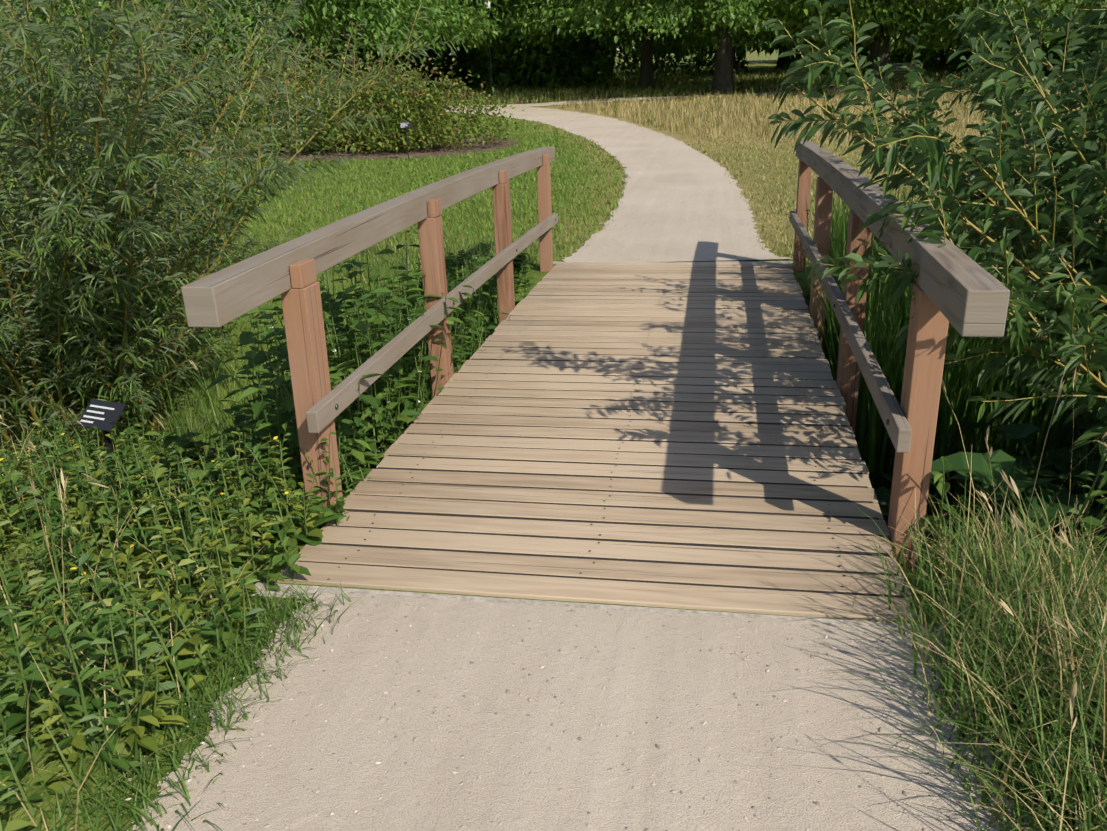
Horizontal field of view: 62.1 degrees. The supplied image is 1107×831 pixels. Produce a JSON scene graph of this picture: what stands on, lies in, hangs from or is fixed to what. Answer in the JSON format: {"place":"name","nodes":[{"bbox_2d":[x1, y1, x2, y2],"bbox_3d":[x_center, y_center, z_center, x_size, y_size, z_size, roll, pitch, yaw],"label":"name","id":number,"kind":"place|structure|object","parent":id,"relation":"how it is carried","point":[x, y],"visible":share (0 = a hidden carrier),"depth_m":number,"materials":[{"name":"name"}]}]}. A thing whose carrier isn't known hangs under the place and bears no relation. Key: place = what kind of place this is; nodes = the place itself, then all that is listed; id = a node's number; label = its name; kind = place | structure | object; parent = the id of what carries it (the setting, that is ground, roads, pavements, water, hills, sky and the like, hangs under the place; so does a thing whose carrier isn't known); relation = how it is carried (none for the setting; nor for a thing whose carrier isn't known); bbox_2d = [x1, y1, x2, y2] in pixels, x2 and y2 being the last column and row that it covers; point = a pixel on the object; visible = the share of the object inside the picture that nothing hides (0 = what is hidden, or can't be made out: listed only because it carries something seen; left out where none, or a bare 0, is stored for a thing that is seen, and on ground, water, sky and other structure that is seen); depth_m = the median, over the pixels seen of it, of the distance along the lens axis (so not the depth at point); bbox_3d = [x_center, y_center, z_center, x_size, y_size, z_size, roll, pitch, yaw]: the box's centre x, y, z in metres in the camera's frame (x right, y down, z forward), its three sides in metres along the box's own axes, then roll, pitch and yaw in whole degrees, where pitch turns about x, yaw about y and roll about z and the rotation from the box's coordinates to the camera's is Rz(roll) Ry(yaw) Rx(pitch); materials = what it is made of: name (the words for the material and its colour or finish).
{"place":"outdoors","nodes":[
{"label":"outdoors","id":0,"kind":"place"},
{"bbox_2d":[0,46,1106,830],"bbox_3d":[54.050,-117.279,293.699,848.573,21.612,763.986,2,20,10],"label":"ground","id":1,"kind":"structure","parent":0,"point":[762,60],"depth_m":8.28,"materials":[{"name":"green plant"}]},
{"bbox_2d":[0,0,111,74],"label":"tree","id":2,"kind":"object","parent":1,"relation":"on","point":[39,22],"visible":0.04,"depth_m":36.45,"materials":[{"name":"green plant"}]},
{"bbox_2d":[76,399,125,492],"bbox_3d":[-1.873,0.247,3.912,0.200,0.619,0.103,7,22,24],"label":"plant label","id":3,"kind":"object","parent":1,"relation":"on","point":[102,415],"visible":0.75,"depth_m":3.82,"materials":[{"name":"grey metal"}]},
{"bbox_2d":[10,1,207,70],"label":"tree","id":4,"kind":"object","parent":1,"relation":"on","point":[65,56],"depth_m":62.49,"materials":[{"name":"green plant"}]},
{"bbox_2d":[1,0,360,115],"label":"tree","id":5,"kind":"object","parent":1,"relation":"on","point":[38,16],"visible":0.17,"depth_m":33.61,"materials":[{"name":"green plant"}]},
{"bbox_2d":[95,31,337,91],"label":"tree","id":6,"kind":"object","parent":1,"relation":"on","point":[329,56],"visible":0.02,"depth_m":60.50,"materials":[{"name":"green plant"}]},
{"bbox_2d":[0,0,466,470],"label":"willow shrub","id":7,"kind":"object","parent":1,"relation":"on","point":[79,331],"visible":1,"depth_m":5.38,"materials":[{"name":"green plant"}]},
{"bbox_2d":[37,0,533,82],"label":"tree","id":8,"kind":"object","parent":1,"relation":"on","point":[459,20],"visible":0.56,"depth_m":30.44,"materials":[{"name":"green plant"}]},
{"bbox_2d":[177,0,524,80],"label":"tree","id":9,"kind":"object","parent":1,"relation":"on","point":[486,42],"visible":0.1,"depth_m":47.55,"materials":[{"name":"green plant"}]},
{"bbox_2d":[190,12,523,155],"bbox_3d":[-5.001,-7.740,21.383,8.429,3.088,6.118,2,20,10],"label":"shrub bed","id":10,"kind":"object","parent":1,"relation":"on","point":[406,104],"visible":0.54,"depth_m":20.35,"materials":[{"name":"green plant"}]},
{"bbox_2d":[251,2,549,86],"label":"tree","id":11,"kind":"object","parent":1,"relation":"on","point":[429,52],"visible":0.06,"depth_m":56.33,"materials":[{"name":"green plant"}]},
{"bbox_2d":[400,121,411,158],"bbox_3d":[-2.950,-5.457,18.534,0.240,0.897,0.091,-2,20,0],"label":"plant label","id":12,"kind":"object","parent":1,"relation":"on","point":[406,125],"visible":0.9,"depth_m":18.41,"materials":[{"name":"grey metal"}]},
{"bbox_2d":[484,0,492,97],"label":"lamp post","id":13,"kind":"object","parent":1,"relation":"on","point":[488,7],"visible":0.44,"depth_m":45.41,"materials":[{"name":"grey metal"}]},
{"bbox_2d":[363,0,656,88],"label":"tree","id":14,"kind":"object","parent":1,"relation":"on","point":[510,32],"visible":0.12,"depth_m":50.84,"materials":[{"name":"green plant"}]},
{"bbox_2d":[34,80,1068,121],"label":"cross path","id":15,"kind":"structure","parent":1,"relation":"on","point":[544,104],"depth_m":39.01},
{"bbox_2d":[0,0,1103,114],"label":"hedge","id":16,"kind":"object","parent":1,"relation":"on","point":[550,66],"visible":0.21,"depth_m":52.81,"materials":[{"name":"green plant"}]},
{"bbox_2d":[0,165,1106,830],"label":"vegetation","id":17,"kind":"object","parent":1,"relation":"on","point":[1036,653],"visible":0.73,"depth_m":2.81,"materials":[{"name":"green plant"}]},
{"bbox_2d":[181,141,1009,629],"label":"bridge","id":18,"kind":"structure","parent":1,"relation":"on","point":[667,437],"depth_m":3.57,"materials":[{"name":"brown wood"}]},
{"bbox_2d":[497,0,708,76],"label":"tree","id":19,"kind":"object","parent":1,"relation":"on","point":[597,45],"depth_m":57.78,"materials":[{"name":"green plant"}]},
{"bbox_2d":[502,34,740,75],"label":"tree","id":20,"kind":"object","parent":1,"relation":"on","point":[608,52],"depth_m":69.64,"materials":[{"name":"green plant"}]},
{"bbox_2d":[483,0,803,90],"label":"tree","id":21,"kind":"object","parent":1,"relation":"on","point":[646,73],"visible":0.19,"depth_m":45.84,"materials":[{"name":"green plant"}]},
{"bbox_2d":[629,45,747,65],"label":"tree","id":22,"kind":"object","parent":1,"relation":"on","point":[675,54],"depth_m":98.48,"materials":[{"name":"green plant"}]},
{"bbox_2d":[600,1,827,75],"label":"tree","id":23,"kind":"object","parent":1,"relation":"on","point":[666,47],"depth_m":61.07,"materials":[{"name":"green plant"}]},
{"bbox_2d":[514,0,928,93],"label":"tree","id":24,"kind":"object","parent":1,"relation":"on","point":[660,16],"visible":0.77,"depth_m":37.40,"materials":[{"name":"green plant"}]},
{"bbox_2d":[693,26,918,68],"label":"tree","id":25,"kind":"object","parent":1,"relation":"on","point":[780,60],"visible":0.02,"depth_m":72.67,"materials":[{"name":"green plant"}]},
{"bbox_2d":[690,0,1050,84],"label":"tree","id":26,"kind":"object","parent":1,"relation":"on","point":[879,48],"visible":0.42,"depth_m":37.05,"materials":[{"name":"green plant"}]},
{"bbox_2d":[890,63,920,77],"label":"park bench","id":27,"kind":"object","parent":1,"relation":"on","point":[912,67],"visible":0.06,"depth_m":44.67,"materials":[{"name":"paint"}]},
{"bbox_2d":[762,0,1106,489],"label":"willow shrub","id":28,"kind":"object","parent":1,"relation":"on","point":[1063,306],"visible":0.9,"depth_m":3.15,"materials":[{"name":"green plant"}]},
{"bbox_2d":[768,0,1106,421],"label":"willow shrub","id":29,"kind":"object","parent":1,"relation":"on","point":[996,57],"visible":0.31,"depth_m":4.26,"materials":[{"name":"green plant"}]},
{"bbox_2d":[824,0,1072,51],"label":"tree","id":30,"kind":"object","parent":1,"relation":"on","point":[946,19],"depth_m":50.98,"materials":[{"name":"green plant"}]},
{"bbox_2d":[880,0,1106,84],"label":"tree","id":31,"kind":"object","parent":1,"relation":"on","point":[1058,6],"visible":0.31,"depth_m":35.12,"materials":[{"name":"green plant"}]},
{"bbox_2d":[132,592,1040,830],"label":"path","id":32,"kind":"structure","parent":0,"point":[601,791],"depth_m":2.22,"materials":[{"name":"beige concrete"}]},
{"bbox_2d":[70,201,1073,830],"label":"path pebbles","id":33,"kind":"object","parent":32,"relation":"on","point":[880,729],"visible":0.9,"depth_m":2.24,"materials":[{"name":"stone"}]},
{"bbox_2d":[442,107,791,261],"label":"path","id":34,"kind":"structure","parent":0,"point":[666,173],"depth_m":11.48,"materials":[{"name":"beige concrete"}]}
]}

